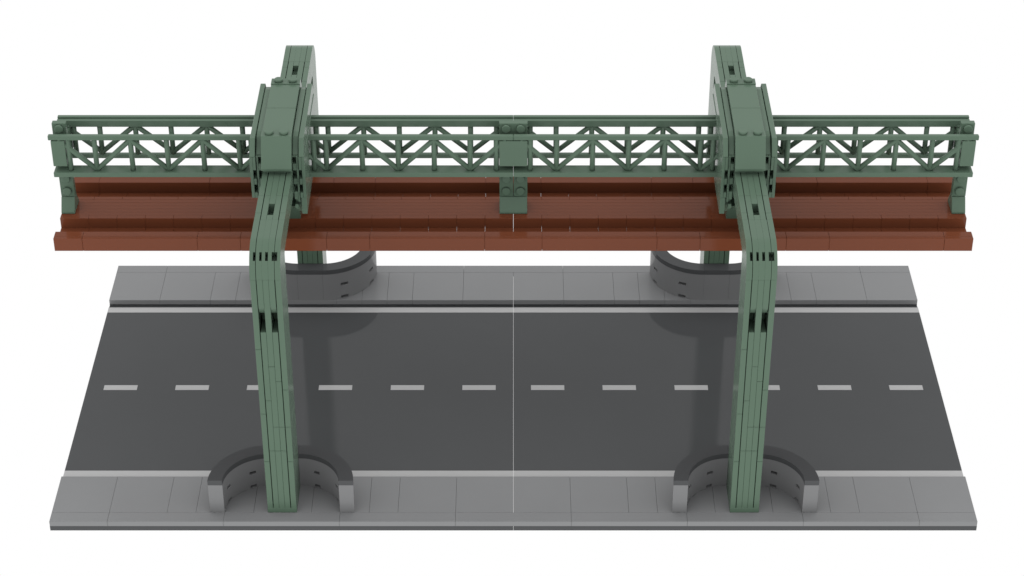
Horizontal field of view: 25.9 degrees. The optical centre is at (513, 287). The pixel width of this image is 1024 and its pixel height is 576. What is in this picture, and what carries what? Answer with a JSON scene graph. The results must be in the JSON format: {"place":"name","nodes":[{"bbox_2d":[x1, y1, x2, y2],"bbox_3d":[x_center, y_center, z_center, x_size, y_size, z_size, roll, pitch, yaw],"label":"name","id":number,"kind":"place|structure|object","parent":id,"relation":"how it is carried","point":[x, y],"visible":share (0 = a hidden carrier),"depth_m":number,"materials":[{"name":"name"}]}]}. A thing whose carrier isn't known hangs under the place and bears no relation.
{"place":"outdoors","nodes":[
{"label":"outdoors","id":0,"kind":"place"},
{"bbox_2d":[0,0,1023,575],"label":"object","id":1,"kind":"structure","parent":0,"point":[58,57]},
{"bbox_2d":[63,306,962,476],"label":"road","id":2,"kind":"structure","parent":0,"point":[513,391],"depth_m":1.33,"materials":[{"name":"grey asphalt"}]},
{"bbox_2d":[49,476,976,529],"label":"pavement","id":3,"kind":"structure","parent":0,"point":[513,503],"depth_m":1.24,"materials":[{"name":"grey plastic"}]},
{"bbox_2d":[207,445,354,511],"bbox_3d":[-0.128,0.106,1.241,0.080,0.022,0.032,0,34,0],"label":"curved barrier","id":4,"kind":"object","parent":3,"relation":"on","point":[231,476],"visible":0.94,"depth_m":1.24,"materials":[{"name":"grey plastic"}]},
{"bbox_2d":[249,45,326,511],"bbox_3d":[-0.128,-0.023,1.282,0.030,0.192,0.243,0,34,0],"label":"portal frame","id":5,"kind":"object","parent":3,"relation":"on","point":[280,161],"visible":0.93,"depth_m":1.20,"materials":[{"name":"green plastic"}]},
{"bbox_2d":[53,177,972,250],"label":"track deck","id":6,"kind":"structure","parent":5,"relation":"hanging from","point":[464,214],"depth_m":1.26,"materials":[{"name":"brown plastic"}]},
{"bbox_2d":[50,121,78,213],"bbox_3d":[-0.252,-0.069,1.251,0.008,0.056,0.022,0,34,0],"label":"bridge post","id":7,"kind":"object","parent":6,"relation":"on","point":[69,201],"visible":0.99,"depth_m":1.25,"materials":[{"name":"green plastic"}]},
{"bbox_2d":[499,121,527,213],"bbox_3d":[0.000,-0.069,1.251,0.016,0.056,0.022,0,34,0],"label":"bridge post","id":8,"kind":"object","parent":6,"relation":"on","point":[512,152],"visible":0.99,"depth_m":1.24,"materials":[{"name":"green plastic"}]},
{"bbox_2d":[47,134,978,176],"bbox_3d":[0.000,-0.074,1.237,0.514,0.025,0.008,0,34,0],"label":"lattice truss","id":9,"kind":"object","parent":8,"relation":"attached to","point":[707,168],"visible":0.9,"depth_m":1.24,"materials":[{"name":"green plastic"}]},
{"bbox_2d":[57,115,969,157],"bbox_3d":[0.000,-0.085,1.253,0.512,0.026,0.005,0,34,0],"label":"lattice truss","id":10,"kind":"object","parent":8,"relation":"attached to","point":[435,124],"visible":0.59,"depth_m":1.25,"materials":[{"name":"green plastic"}]},
{"bbox_2d":[948,121,975,213],"bbox_3d":[0.252,-0.069,1.251,0.008,0.056,0.022,0,34,0],"label":"bridge post","id":11,"kind":"object","parent":6,"relation":"on","point":[956,200],"visible":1,"depth_m":1.25,"materials":[{"name":"green plastic"}]},
{"bbox_2d":[700,45,777,511],"bbox_3d":[0.128,-0.023,1.282,0.030,0.192,0.243,0,34,0],"label":"portal frame","id":12,"kind":"object","parent":3,"relation":"on","point":[739,107],"visible":0.93,"depth_m":1.20,"materials":[{"name":"green plastic"}]},
{"bbox_2d":[672,445,818,511],"bbox_3d":[0.128,0.106,1.241,0.080,0.022,0.032,0,34,0],"label":"curved barrier","id":13,"kind":"object","parent":3,"relation":"on","point":[794,476],"visible":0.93,"depth_m":1.24,"materials":[{"name":"grey plastic"}]},
{"bbox_2d":[109,266,916,305],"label":"pavement","id":14,"kind":"structure","parent":0,"point":[514,286],"depth_m":1.42,"materials":[{"name":"grey concrete"}]},
{"bbox_2d":[285,251,376,299],"bbox_3d":[-0.128,-0.011,1.417,0.080,0.022,0.032,0,34,0],"label":"curved barrier","id":15,"kind":"object","parent":14,"relation":"on","point":[354,274],"visible":0.57,"depth_m":1.41,"materials":[{"name":"grey concrete"}]},
{"bbox_2d":[650,251,741,299],"bbox_3d":[0.128,-0.011,1.417,0.080,0.022,0.032,0,34,0],"label":"curved barrier","id":16,"kind":"object","parent":14,"relation":"on","point":[671,274],"visible":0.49,"depth_m":1.41,"materials":[{"name":"grey concrete"}]}
]}

